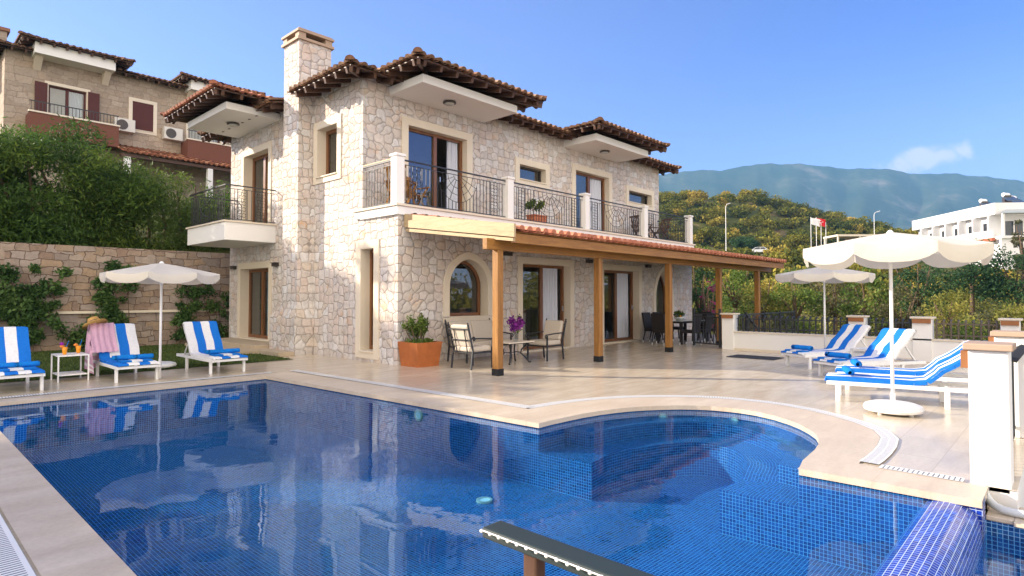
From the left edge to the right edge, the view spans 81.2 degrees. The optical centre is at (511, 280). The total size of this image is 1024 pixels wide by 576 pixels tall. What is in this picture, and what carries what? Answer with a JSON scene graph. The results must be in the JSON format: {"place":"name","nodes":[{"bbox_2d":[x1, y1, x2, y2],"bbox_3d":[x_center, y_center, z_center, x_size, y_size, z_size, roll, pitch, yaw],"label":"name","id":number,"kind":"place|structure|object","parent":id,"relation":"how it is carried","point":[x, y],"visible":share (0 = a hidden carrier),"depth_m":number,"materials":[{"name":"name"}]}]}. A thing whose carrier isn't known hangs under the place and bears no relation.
{"place":"outdoors","nodes":[
{"label":"outdoors","id":0,"kind":"place"},
{"bbox_2d":[0,343,289,382],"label":"lawn","id":1,"kind":"structure","parent":0,"point":[83,362],"depth_m":13.94,"materials":[{"name":"green plant"}]},
{"bbox_2d":[0,262,74,351],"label":"climbing plant","id":2,"kind":"object","parent":1,"relation":"on","point":[32,294],"visible":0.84,"depth_m":15.96,"materials":[{"name":"green plant"}]},
{"bbox_2d":[90,259,140,323],"bbox_3d":[-11.546,0.675,17.377,0.491,2.629,1.255,-1,-2,43],"label":"climbing plant","id":3,"kind":"object","parent":1,"relation":"on","point":[105,299],"visible":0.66,"depth_m":17.28,"materials":[{"name":"green plant"}]},
{"bbox_2d":[169,283,211,344],"bbox_3d":[-10.143,0.864,18.887,0.470,2.280,1.357,-1,-2,43],"label":"climbing plant","id":4,"kind":"object","parent":1,"relation":"on","point":[179,319],"visible":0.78,"depth_m":18.70,"materials":[{"name":"green plant"}]},
{"bbox_2d":[0,333,1023,575],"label":"terrace","id":5,"kind":"structure","parent":0,"point":[934,437],"depth_m":10.45,"materials":[{"name":"tile"}]},
{"bbox_2d":[0,514,35,575],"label":"drain grating","id":6,"kind":"object","parent":5,"relation":"on","point":[13,561],"depth_m":3.41,"materials":[{"name":"white plastic"}]},
{"bbox_2d":[0,326,44,390],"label":"sun lounger","id":7,"kind":"object","parent":5,"relation":"on","point":[14,345],"visible":0.76,"depth_m":10.24,"materials":[{"name":"white paint"}]},
{"bbox_2d":[50,352,89,382],"bbox_3d":[-7.970,1.548,10.764,0.600,0.470,0.460,-1,-2,43],"label":"side table","id":8,"kind":"object","parent":5,"relation":"on","point":[80,372],"visible":0.98,"depth_m":10.71,"materials":[{"name":"white paint"}]},
{"bbox_2d":[93,323,160,382],"bbox_3d":[-7.271,1.306,11.185,2.015,0.976,0.680,-1,-2,43],"label":"sun lounger","id":9,"kind":"object","parent":5,"relation":"on","point":[126,339],"visible":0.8,"depth_m":11.32,"materials":[{"name":"white paint"}]},
{"bbox_2d":[82,316,107,328],"bbox_3d":[-8.015,0.764,11.442,0.430,0.145,0.430,-19,-12,-46],"label":"straw hat","id":10,"kind":"object","parent":9,"relation":"on","point":[93,319],"visible":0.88,"depth_m":11.36,"materials":[{"name":"beige wicker"}]},
{"bbox_2d":[84,323,118,373],"bbox_3d":[-7.698,1.245,11.214,0.850,0.901,0.500,-1,-2,43],"label":"beach cloth","id":11,"kind":"object","parent":9,"relation":"on","point":[100,337],"visible":0.96,"depth_m":11.26,"materials":[{"name":"pink fabric"}]},
{"bbox_2d":[0,372,273,398],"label":"drain grating","id":12,"kind":"object","parent":5,"relation":"on","point":[129,385],"visible":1,"depth_m":10.01,"materials":[{"name":"white plastic"}]},
{"bbox_2d":[99,261,219,378],"bbox_3d":[-6.382,0.703,10.845,1.788,2.125,1.786,1,-2,-42],"label":"parasol","id":13,"kind":"object","parent":5,"relation":"on","point":[161,273],"visible":1,"depth_m":10.38,"materials":[{"name":"white fabric"}]},
{"bbox_2d":[176,321,247,374],"bbox_3d":[-6.205,1.336,12.323,2.016,0.976,0.680,-1,-2,43],"label":"sun lounger","id":14,"kind":"object","parent":5,"relation":"on","point":[202,337],"visible":0.84,"depth_m":12.49,"materials":[{"name":"white fabric"}]},
{"bbox_2d":[185,337,293,356],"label":"steps","id":15,"kind":"structure","parent":5,"relation":"on","point":[246,346],"depth_m":16.14,"materials":[{"name":"stone"}]},
{"bbox_2d":[290,370,532,407],"bbox_3d":[-2.087,1.749,10.047,6.174,0.001,0.180,-1,-2,41],"label":"drain grating","id":16,"kind":"object","parent":5,"relation":"on","point":[443,393],"visible":1,"depth_m":9.46,"materials":[{"name":"white plastic"}]},
{"bbox_2d":[398,312,441,367],"bbox_3d":[-2.053,1.267,13.070,0.789,1.154,0.710,-1,-2,43],"label":"planter","id":17,"kind":"object","parent":5,"relation":"on","point":[417,352],"visible":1,"depth_m":12.87,"materials":[{"name":"orange ceramic"}]},
{"bbox_2d":[160,27,695,364],"bbox_3d":[-1.614,-2.051,20.932,10.340,8.800,16.790,-1,-2,43],"label":"stone villa","id":18,"kind":"object","parent":5,"relation":"on","point":[330,256],"visible":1,"depth_m":15.98,"materials":[{"name":"beige stone"}]},
{"bbox_2d":[237,261,271,341],"bbox_3d":[-7.630,0.623,18.179,2.340,2.370,0.492,-1,-2,43],"label":"door","id":19,"kind":"structure","parent":18,"relation":"in","point":[245,271],"depth_m":18.67,"materials":[{"name":"beige stone"}]},
{"bbox_2d":[240,141,271,223],"bbox_3d":[-7.605,-2.811,18.245,2.070,2.520,0.492,-1,-2,43],"label":"balcony door","id":20,"kind":"structure","parent":18,"relation":"in","point":[249,157],"depth_m":18.63,"materials":[{"name":"beige stone"}]},
{"bbox_2d":[313,114,341,184],"bbox_3d":[-4.629,-3.333,15.342,1.340,1.610,0.370,-1,-2,43],"label":"window","id":21,"kind":"structure","parent":18,"relation":"in","point":[323,130],"depth_m":15.58,"materials":[{"name":"beige stone"}]},
{"bbox_2d":[355,239,378,359],"bbox_3d":[-3.275,0.422,13.975,0.930,2.750,0.370,-1,-2,43],"label":"window","id":22,"kind":"structure","parent":18,"relation":"in","point":[367,251],"depth_m":14.09,"materials":[{"name":"beige stone"}]},
{"bbox_2d":[384,165,417,204],"bbox_3d":[-2.614,-2.158,14.004,0.600,0.969,0.660,0,-2,14],"label":"wooden armchair","id":23,"kind":"object","parent":18,"relation":"on","point":[407,191],"visible":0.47,"depth_m":13.85,"materials":[{"name":"brown wood"}]},
{"bbox_2d":[404,176,429,205],"bbox_3d":[-2.466,-2.141,14.665,0.660,0.969,0.600,-1,-2,37],"label":"wooden armchair","id":24,"kind":"object","parent":18,"relation":"on","point":[420,196],"visible":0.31,"depth_m":14.75,"materials":[{"name":"brown wood"}]},
{"bbox_2d":[402,115,472,212],"bbox_3d":[-2.080,-2.861,15.963,0.422,2.540,2.410,-1,-2,43],"label":"balcony door","id":25,"kind":"structure","parent":18,"relation":"in","point":[452,137],"depth_m":16.50,"materials":[{"name":"beige stone"}]},
{"bbox_2d":[443,252,491,322],"bbox_3d":[-1.151,0.144,14.727,0.365,1.714,1.630,-1,-2,43],"label":"window","id":26,"kind":"structure","parent":18,"relation":"in","point":[480,270],"depth_m":14.95,"materials":[{"name":"beige stone"}]},
{"bbox_2d":[515,157,549,188],"bbox_3d":[0.573,-3.340,18.685,0.320,0.800,1.610,-1,-2,43],"label":"window","id":27,"kind":"structure","parent":18,"relation":"in","point":[543,170],"depth_m":18.68,"materials":[{"name":"beige stone"}]},
{"bbox_2d":[526,198,547,222],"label":"potted plant","id":28,"kind":"object","parent":18,"relation":"on","point":[538,209],"visible":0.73,"depth_m":17.01,"materials":[{"name":"green plant"}]},
{"bbox_2d":[518,256,573,352],"bbox_3d":[0.838,0.666,16.961,0.472,2.600,2.450,-1,-2,43],"label":"door","id":29,"kind":"structure","parent":18,"relation":"in","point":[547,268],"depth_m":17.39,"materials":[{"name":"brown wood"}]},
{"bbox_2d":[572,163,612,232],"bbox_3d":[2.697,-2.702,21.064,0.422,2.490,2.390,-1,-2,43],"label":"balcony door","id":30,"kind":"structure","parent":18,"relation":"in","point":[594,177],"depth_m":21.55,"materials":[{"name":"beige stone"}]},
{"bbox_2d":[603,264,641,343],"bbox_3d":[3.459,0.760,19.760,0.472,2.560,2.460,-1,-2,43],"label":"door","id":31,"kind":"structure","parent":18,"relation":"in","point":[620,272],"depth_m":20.33,"materials":[{"name":"brown wood"}]},
{"bbox_2d":[626,184,653,210],"bbox_3d":[4.929,-3.228,23.338,0.320,0.780,2.060,-1,-2,43],"label":"window","id":32,"kind":"structure","parent":18,"relation":"in","point":[649,195],"depth_m":23.34,"materials":[{"name":"beige stone"}]},
{"bbox_2d":[653,266,673,335],"bbox_3d":[5.406,0.704,21.706,0.345,2.506,1.480,-1,-2,43],"label":"window","id":33,"kind":"structure","parent":18,"relation":"in","point":[661,274],"depth_m":21.83,"materials":[{"name":"beige stone"}]},
{"bbox_2d":[0,379,922,575],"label":"pool shell","id":34,"kind":"object","parent":5,"relation":"in","point":[264,477],"visible":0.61,"depth_m":6.63,"materials":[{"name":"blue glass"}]},
{"bbox_2d":[539,436,797,553],"bbox_3d":[2.210,2.219,6.984,2.855,0.410,2.500,-1,-2,43],"label":"pool bench","id":35,"kind":"object","parent":34,"relation":"on","point":[758,502],"visible":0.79,"depth_m":6.84,"materials":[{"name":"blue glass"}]},
{"bbox_2d":[565,417,815,487],"bbox_3d":[2.368,1.927,7.179,2.800,0.185,2.010,-1,-2,43],"label":"pool step","id":36,"kind":"object","parent":35,"relation":"on","point":[791,452],"visible":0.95,"depth_m":7.50,"materials":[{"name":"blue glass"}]},
{"bbox_2d":[873,498,986,575],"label":"overflow edge","id":37,"kind":"object","parent":34,"relation":"attached to","point":[939,538],"visible":1,"depth_m":3.87,"materials":[{"name":"blue tile"}]},
{"bbox_2d":[448,322,491,369],"bbox_3d":[-0.856,1.347,12.620,0.640,0.974,0.814,-1,-2,43],"label":"armchair","id":38,"kind":"object","parent":5,"relation":"on","point":[463,339],"visible":0.92,"depth_m":12.43,"materials":[{"name":"beige fabric"}]},
{"bbox_2d":[445,318,513,363],"bbox_3d":[-0.767,1.388,14.191,0.854,0.974,1.490,-1,-2,43],"label":"garden sofa","id":39,"kind":"object","parent":5,"relation":"on","point":[481,328],"visible":0.46,"depth_m":14.41,"materials":[{"name":"beige fabric"}]},
{"bbox_2d":[0,371,987,575],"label":"pool coping","id":40,"kind":"object","parent":5,"relation":"on","point":[56,534],"visible":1,"depth_m":5.53,"materials":[{"name":"stone"}]},
{"bbox_2d":[480,521,654,575],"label":"handrail","id":41,"kind":"object","parent":40,"relation":"on","point":[538,550],"visible":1,"depth_m":1.19,"materials":[{"name":"grey metal"}]},
{"bbox_2d":[529,395,898,463],"bbox_3d":[2.591,1.688,7.631,4.176,0.001,2.744,-1,-2,43],"label":"drain grating","id":42,"kind":"object","parent":40,"relation":"on","point":[884,449],"visible":1,"depth_m":7.06,"materials":[{"name":"white plastic"}]},
{"bbox_2d":[490,340,533,364],"bbox_3d":[0.010,1.615,13.553,0.600,0.496,0.840,-1,-2,43],"label":"coffee table","id":43,"kind":"object","parent":5,"relation":"on","point":[510,342],"visible":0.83,"depth_m":13.48,"materials":[{"name":"beige stone"}]},
{"bbox_2d":[506,314,525,340],"bbox_3d":[0.113,1.051,13.546,0.389,0.630,0.475,-1,-2,43],"label":"flower vase","id":44,"kind":"object","parent":43,"relation":"on","point":[515,326],"visible":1,"depth_m":13.49,"materials":[{"name":"purple glass"}]},
{"bbox_2d":[525,318,566,360],"bbox_3d":[0.818,1.392,14.335,0.640,0.974,0.814,-1,-2,43],"label":"armchair","id":45,"kind":"object","parent":5,"relation":"on","point":[552,332],"visible":0.99,"depth_m":14.34,"materials":[{"name":"beige fabric"}]},
{"bbox_2d":[404,213,786,375],"bbox_3d":[3.680,0.274,17.215,3.382,3.357,14.570,-1,-2,43],"label":"pergola","id":46,"kind":"object","parent":5,"relation":"on","point":[499,238],"visible":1,"depth_m":13.18,"materials":[{"name":"brown wood"}]},
{"bbox_2d":[641,312,663,342],"bbox_3d":[4.616,1.527,19.616,0.563,0.982,0.460,-1,-2,43],"label":"dining chair","id":47,"kind":"object","parent":5,"relation":"on","point":[646,319],"visible":0.81,"depth_m":19.64,"materials":[{"name":"wicker"}]},
{"bbox_2d":[651,313,664,343],"bbox_3d":[4.694,1.504,18.739,0.460,0.982,0.563,-1,-2,43],"label":"dining chair","id":48,"kind":"object","parent":5,"relation":"on","point":[658,322],"visible":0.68,"depth_m":18.58,"materials":[{"name":"wicker"}]},
{"bbox_2d":[657,319,708,344],"bbox_3d":[5.644,1.650,19.677,1.000,0.735,2.040,-1,-2,43],"label":"dining table","id":49,"kind":"object","parent":5,"relation":"on","point":[682,322],"visible":0.42,"depth_m":19.22,"materials":[{"name":"black wood"}]},
{"bbox_2d":[679,314,701,344],"bbox_3d":[5.584,1.501,18.641,0.563,0.982,0.460,-1,-2,43],"label":"dining chair","id":50,"kind":"object","parent":5,"relation":"on","point":[697,323],"visible":0.68,"depth_m":18.52,"materials":[{"name":"wicker"}]},
{"bbox_2d":[692,314,713,342],"bbox_3d":[6.126,1.515,19.161,0.563,0.982,0.460,-1,-2,43],"label":"dining chair","id":51,"kind":"object","parent":5,"relation":"on","point":[711,319],"visible":0.56,"depth_m":19.00,"materials":[{"name":"wicker"}]},
{"bbox_2d":[692,308,721,347],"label":"iron gate","id":52,"kind":"structure","parent":5,"relation":"on","point":[709,317],"depth_m":17.64,"materials":[{"name":"black metal"}]},
{"bbox_2d":[726,354,783,359],"bbox_3d":[6.002,1.880,14.746,1.150,0.015,0.700,-1,-2,43],"label":"door mat","id":53,"kind":"object","parent":5,"relation":"on","point":[755,357],"depth_m":14.58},
{"bbox_2d":[740,310,794,332],"bbox_3d":[8.415,1.959,19.377,0.515,1.942,5.970,-1,-2,43],"label":"stair railing","id":54,"kind":"object","parent":5,"relation":"on","point":[780,314],"visible":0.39,"depth_m":19.79,"materials":[{"name":"black metal"}]},
{"bbox_2d":[775,267,874,359],"bbox_3d":[7.285,0.744,13.918,1.952,2.245,1.957,0,-2,-5],"label":"parasol","id":55,"kind":"object","parent":5,"relation":"on","point":[810,275],"visible":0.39,"depth_m":13.37,"materials":[{"name":"white fabric"}]},
{"bbox_2d":[781,324,870,368],"bbox_3d":[6.891,1.395,12.956,2.016,0.892,0.680,0,-2,-17],"label":"sun lounger","id":56,"kind":"object","parent":5,"relation":"on","point":[846,338],"visible":0.73,"depth_m":12.92,"materials":[{"name":"white fabric"}]},
{"bbox_2d":[812,328,925,375],"bbox_3d":[6.755,1.352,11.304,2.016,0.892,0.680,0,-2,-17],"label":"sun lounger","id":57,"kind":"object","parent":5,"relation":"on","point":[877,352],"visible":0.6,"depth_m":11.27,"materials":[{"name":"white fabric"}]},
{"bbox_2d":[720,313,1022,361],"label":"garden wall","id":58,"kind":"structure","parent":5,"relation":"on","point":[923,344],"depth_m":15.05,"materials":[{"name":"white paint"}]},
{"bbox_2d":[737,315,847,334],"bbox_3d":[7.435,1.164,15.968,2.820,0.452,0.151,-1,-2,43],"label":"iron fence","id":59,"kind":"object","parent":58,"relation":"on","point":[797,320],"visible":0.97,"depth_m":15.87,"materials":[{"name":"black metal"}]},
{"bbox_2d":[867,318,911,336],"bbox_3d":[9.107,1.123,14.404,0.900,0.452,0.151,-1,-2,43],"label":"iron fence","id":60,"kind":"object","parent":58,"relation":"on","point":[882,322],"visible":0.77,"depth_m":14.44,"materials":[{"name":"black metal"}]},
{"bbox_2d":[935,319,998,340],"bbox_3d":[10.188,1.096,13.393,1.140,0.452,0.151,-1,-2,43],"label":"iron fence","id":61,"kind":"object","parent":58,"relation":"on","point":[973,336],"visible":0.94,"depth_m":13.36,"materials":[{"name":"black metal"}]},
{"bbox_2d":[825,354,968,409],"bbox_3d":[5.565,1.307,8.448,2.015,0.830,0.680,-1,-2,30],"label":"sun lounger","id":62,"kind":"object","parent":5,"relation":"on","point":[838,380],"visible":0.75,"depth_m":8.34,"materials":[{"name":"white paint"}]},
{"bbox_2d":[803,230,993,416],"bbox_3d":[4.909,0.520,7.718,1.989,2.365,1.996,-1,-2,30],"label":"parasol","id":63,"kind":"object","parent":5,"relation":"on","point":[890,250],"visible":1,"depth_m":7.37,"materials":[{"name":"white fabric"}]},
{"bbox_2d":[835,340,969,389],"bbox_3d":[6.267,1.334,9.462,2.015,0.831,0.680,-1,-2,30],"label":"sun lounger","id":64,"kind":"object","parent":5,"relation":"on","point":[885,371],"visible":0.41,"depth_m":9.33,"materials":[{"name":"white paint"}]},
{"bbox_2d":[879,464,964,481],"bbox_3d":[3.447,1.617,5.040,0.590,0.001,0.130,-1,-2,43],"label":"drain grating","id":65,"kind":"object","parent":5,"relation":"on","point":[923,473],"visible":1,"depth_m":5.02,"materials":[{"name":"white plastic"}]},
{"bbox_2d":[960,341,1015,493],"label":"white pillar","id":66,"kind":"structure","parent":5,"relation":"on","point":[988,364],"depth_m":4.74,"materials":[{"name":"paint"}]},
{"bbox_2d":[988,330,1023,438],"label":"white pillar","id":67,"kind":"structure","parent":5,"relation":"on","point":[1017,337],"depth_m":6.35,"materials":[{"name":"paint"}]},
{"bbox_2d":[989,469,1023,524],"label":"terrace edge beam","id":68,"kind":"structure","parent":5,"relation":"attached to","point":[1014,499],"depth_m":4.68,"materials":[{"name":"white paint"}]},
{"bbox_2d":[1011,344,1023,440],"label":"edge railing","id":69,"kind":"object","parent":5,"relation":"on","point":[1017,353],"visible":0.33,"depth_m":6.13,"materials":[{"name":"black metal"}]},
{"bbox_2d":[0,0,1023,181],"label":"sky","id":70,"kind":"structure","parent":0,"point":[907,86],"materials":[{"name":"blue"}]},
{"bbox_2d":[1,199,1023,517],"bbox_3d":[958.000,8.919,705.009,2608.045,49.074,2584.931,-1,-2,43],"label":"hillside","id":71,"kind":"structure","parent":0,"point":[735,219],"depth_m":140.29,"materials":[{"name":"plant"}]},
{"bbox_2d":[0,124,47,240],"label":"bush","id":72,"kind":"object","parent":71,"relation":"on","point":[6,153],"visible":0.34,"depth_m":16.67,"materials":[{"name":"green plant"}]},
{"bbox_2d":[0,113,181,249],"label":"bush","id":73,"kind":"object","parent":71,"relation":"on","point":[78,166],"visible":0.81,"depth_m":17.68,"materials":[{"name":"green plant"}]},
{"bbox_2d":[0,242,229,351],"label":"stone wall","id":74,"kind":"structure","parent":71,"relation":"on","point":[78,307],"depth_m":17.56,"materials":[{"name":"beige stone"}]},
{"bbox_2d":[0,279,26,318],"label":"climbing plant","id":75,"kind":"object","parent":74,"relation":"attached to","point":[3,305],"visible":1,"depth_m":15.57,"materials":[{"name":"green plant"}]},
{"bbox_2d":[44,311,109,349],"bbox_3d":[-12.144,1.458,16.771,0.500,1.251,1.655,-1,-2,43],"label":"climbing plant","id":76,"kind":"object","parent":74,"relation":"attached to","point":[73,339],"visible":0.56,"depth_m":16.58,"materials":[{"name":"green plant"}]},
{"bbox_2d":[201,285,228,337],"bbox_3d":[-9.604,1.075,19.448,0.464,1.886,1.121,-1,-2,43],"label":"climbing plant","id":77,"kind":"object","parent":74,"relation":"attached to","point":[212,307],"visible":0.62,"depth_m":19.46,"materials":[{"name":"green plant"}]},
{"bbox_2d":[0,26,265,218],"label":"neighbour house","id":78,"kind":"structure","parent":71,"relation":"on","point":[43,81],"depth_m":27.78,"materials":[{"name":"beige stone"}]},
{"bbox_2d":[34,80,99,120],"bbox_3d":[-20.202,-7.650,27.103,0.432,2.420,2.380,-1,-2,43],"label":"balcony door","id":79,"kind":"structure","parent":78,"relation":"in","point":[73,95],"depth_m":27.31,"materials":[{"name":"beige wood"}]},
{"bbox_2d":[129,97,156,135],"bbox_3d":[-18.093,-8.044,29.249,0.220,1.660,1.220,-1,-2,43],"label":"window","id":80,"kind":"structure","parent":78,"relation":"in","point":[144,112],"depth_m":29.23,"materials":[{"name":"beige wood"}]},
{"bbox_2d":[45,156,229,251],"bbox_3d":[-12.466,-1.961,20.460,4.412,4.474,5.934,-1,-2,43],"label":"bush","id":81,"kind":"object","parent":71,"relation":"on","point":[165,237],"visible":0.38,"depth_m":19.92,"materials":[{"name":"green plant"}]},
{"bbox_2d":[154,176,229,251],"bbox_3d":[-11.368,-1.856,23.331,4.166,4.233,5.661,-1,-2,43],"label":"bush","id":82,"kind":"object","parent":71,"relation":"on","point":[226,201],"visible":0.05,"depth_m":22.49,"materials":[{"name":"green plant"}]},
{"bbox_2d":[692,267,722,331],"bbox_3d":[10.447,1.836,32.960,2.483,6.023,2.763,1,-2,-31],"label":"tree","id":83,"kind":"object","parent":71,"relation":"on","point":[696,294],"visible":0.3,"depth_m":32.72,"materials":[{"name":"green plant"}]},
{"bbox_2d":[699,278,715,327],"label":"shrub","id":84,"kind":"object","parent":71,"relation":"on","point":[710,307],"visible":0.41,"depth_m":29.85,"materials":[{"name":"green plant"}]},
{"bbox_2d":[706,269,762,320],"bbox_3d":[13.363,1.768,36.032,3.523,6.094,3.486,0,-2,3],"label":"tree","id":85,"kind":"object","parent":71,"relation":"on","point":[741,279],"visible":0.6,"depth_m":35.54,"materials":[{"name":"green plant"}]},
{"bbox_2d":[726,236,760,248],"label":"tree","id":86,"kind":"object","parent":71,"relation":"on","point":[748,242],"visible":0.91,"depth_m":130.17,"materials":[{"name":"green plant"}]},
{"bbox_2d":[734,277,793,332],"bbox_3d":[13.131,2.335,31.035,2.906,5.095,2.754,-1,-2,31],"label":"tree","id":87,"kind":"object","parent":71,"relation":"on","point":[768,308],"visible":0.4,"depth_m":30.73,"materials":[{"name":"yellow plant"}]},
{"bbox_2d":[766,270,828,333],"bbox_3d":[14.353,2.173,29.970,2.789,5.443,3.046,-1,-2,36],"label":"tree","id":88,"kind":"object","parent":71,"relation":"on","point":[802,295],"visible":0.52,"depth_m":29.66,"materials":[{"name":"green plant"}]},
{"bbox_2d":[807,282,863,334],"bbox_3d":[18.452,2.016,33.981,3.204,5.648,3.221,-1,-2,40],"label":"tree","id":89,"kind":"object","parent":71,"relation":"on","point":[835,303],"visible":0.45,"depth_m":33.78,"materials":[{"name":"green plant"}]},
{"bbox_2d":[659,188,1020,302],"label":"hill scrub","id":90,"kind":"object","parent":71,"relation":"on","point":[710,214],"visible":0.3,"depth_m":162.71,"materials":[{"name":"green plant"}]},
{"bbox_2d":[823,234,878,244],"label":"shelter","id":91,"kind":"object","parent":71,"relation":"on","point":[846,236],"visible":0.25,"depth_m":110.25,"materials":[{"name":"white"}]},
{"bbox_2d":[692,270,1023,339],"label":"garden scrub","id":92,"kind":"object","parent":71,"relation":"on","point":[961,301],"visible":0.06,"depth_m":53.29,"materials":[{"name":"green plant"}]},
{"bbox_2d":[829,266,904,335],"bbox_3d":[17.343,1.959,28.989,2.656,5.899,3.127,1,-2,-37],"label":"tree","id":93,"kind":"object","parent":71,"relation":"on","point":[864,308],"visible":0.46,"depth_m":28.75,"materials":[{"name":"green plant"}]},
{"bbox_2d":[867,283,927,335],"bbox_3d":[17.533,2.497,27.037,2.488,4.879,2.060,-1,-2,40],"label":"shrub","id":94,"kind":"object","parent":71,"relation":"on","point":[897,293],"visible":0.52,"depth_m":27.08,"materials":[{"name":"green plant"}]},
{"bbox_2d":[887,261,955,319],"bbox_3d":[25.909,1.442,38.053,3.989,6.687,4.055,-1,-2,31],"label":"tree","id":95,"kind":"object","parent":71,"relation":"on","point":[926,284],"visible":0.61,"depth_m":37.69,"materials":[{"name":"green plant"}]},
{"bbox_2d":[912,288,976,338],"bbox_3d":[21.853,2.620,29.905,2.632,4.541,2.796,0,-2,-3],"label":"shrub","id":96,"kind":"object","parent":71,"relation":"on","point":[948,312],"visible":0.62,"depth_m":29.80,"materials":[{"name":"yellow plant"}]},
{"bbox_2d":[938,316,990,340],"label":"shrub","id":97,"kind":"object","parent":71,"relation":"on","point":[962,328],"visible":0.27,"depth_m":24.75,"materials":[{"name":"green plant"}]},
{"bbox_2d":[912,193,1023,269],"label":"hotel","id":98,"kind":"structure","parent":71,"relation":"on","point":[986,220],"depth_m":94.89,"materials":[{"name":"white paint"}]},
{"bbox_2d":[1005,221,1022,235],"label":"window","id":99,"kind":"structure","parent":98,"relation":"in","point":[1010,228],"depth_m":93.05,"materials":[{"name":"white glass"}]},
{"bbox_2d":[924,237,1017,321],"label":"tree","id":100,"kind":"object","parent":71,"relation":"on","point":[971,278],"visible":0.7,"depth_m":51.00,"materials":[{"name":"green plant"}]},
{"bbox_2d":[972,309,999,338],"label":"shrub","id":101,"kind":"object","parent":71,"relation":"on","point":[989,316],"visible":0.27,"depth_m":32.75,"materials":[{"name":"green plant"}]},
{"bbox_2d":[974,249,1023,313],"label":"tree","id":102,"kind":"object","parent":71,"relation":"on","point":[1017,293],"visible":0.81,"depth_m":49.49,"materials":[{"name":"green plant"}]},
{"bbox_2d":[992,302,1023,330],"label":"shrub","id":103,"kind":"object","parent":71,"relation":"on","point":[1018,314],"visible":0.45,"depth_m":31.10,"materials":[{"name":"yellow plant"}]},
{"bbox_2d":[1009,219,1023,306],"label":"tree","id":104,"kind":"object","parent":71,"relation":"on","point":[1018,240],"visible":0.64,"depth_m":60.23,"materials":[{"name":"green plant"}]},
{"bbox_2d":[659,163,1023,230],"bbox_3d":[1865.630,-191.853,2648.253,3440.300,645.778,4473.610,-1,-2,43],"label":"mountain","id":105,"kind":"structure","parent":0,"point":[901,200],"depth_m":2421.39,"materials":[{"name":"blue"}]},
{"bbox_2d":[986,520,1023,575],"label":"catch basin","id":106,"kind":"object","parent":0,"point":[1004,549],"visible":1,"depth_m":4.41,"materials":[{"name":"blue tile"}]},
{"bbox_2d":[986,507,1023,528],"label":"basin ledge","id":107,"kind":"object","parent":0,"point":[993,515],"visible":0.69,"depth_m":4.44,"materials":[{"name":"stone"}]},
{"bbox_2d":[985,488,1023,518],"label":"drain pipe","id":108,"kind":"object","parent":107,"relation":"on","point":[991,502],"visible":0.8,"depth_m":4.48,"materials":[{"name":"white plastic"}]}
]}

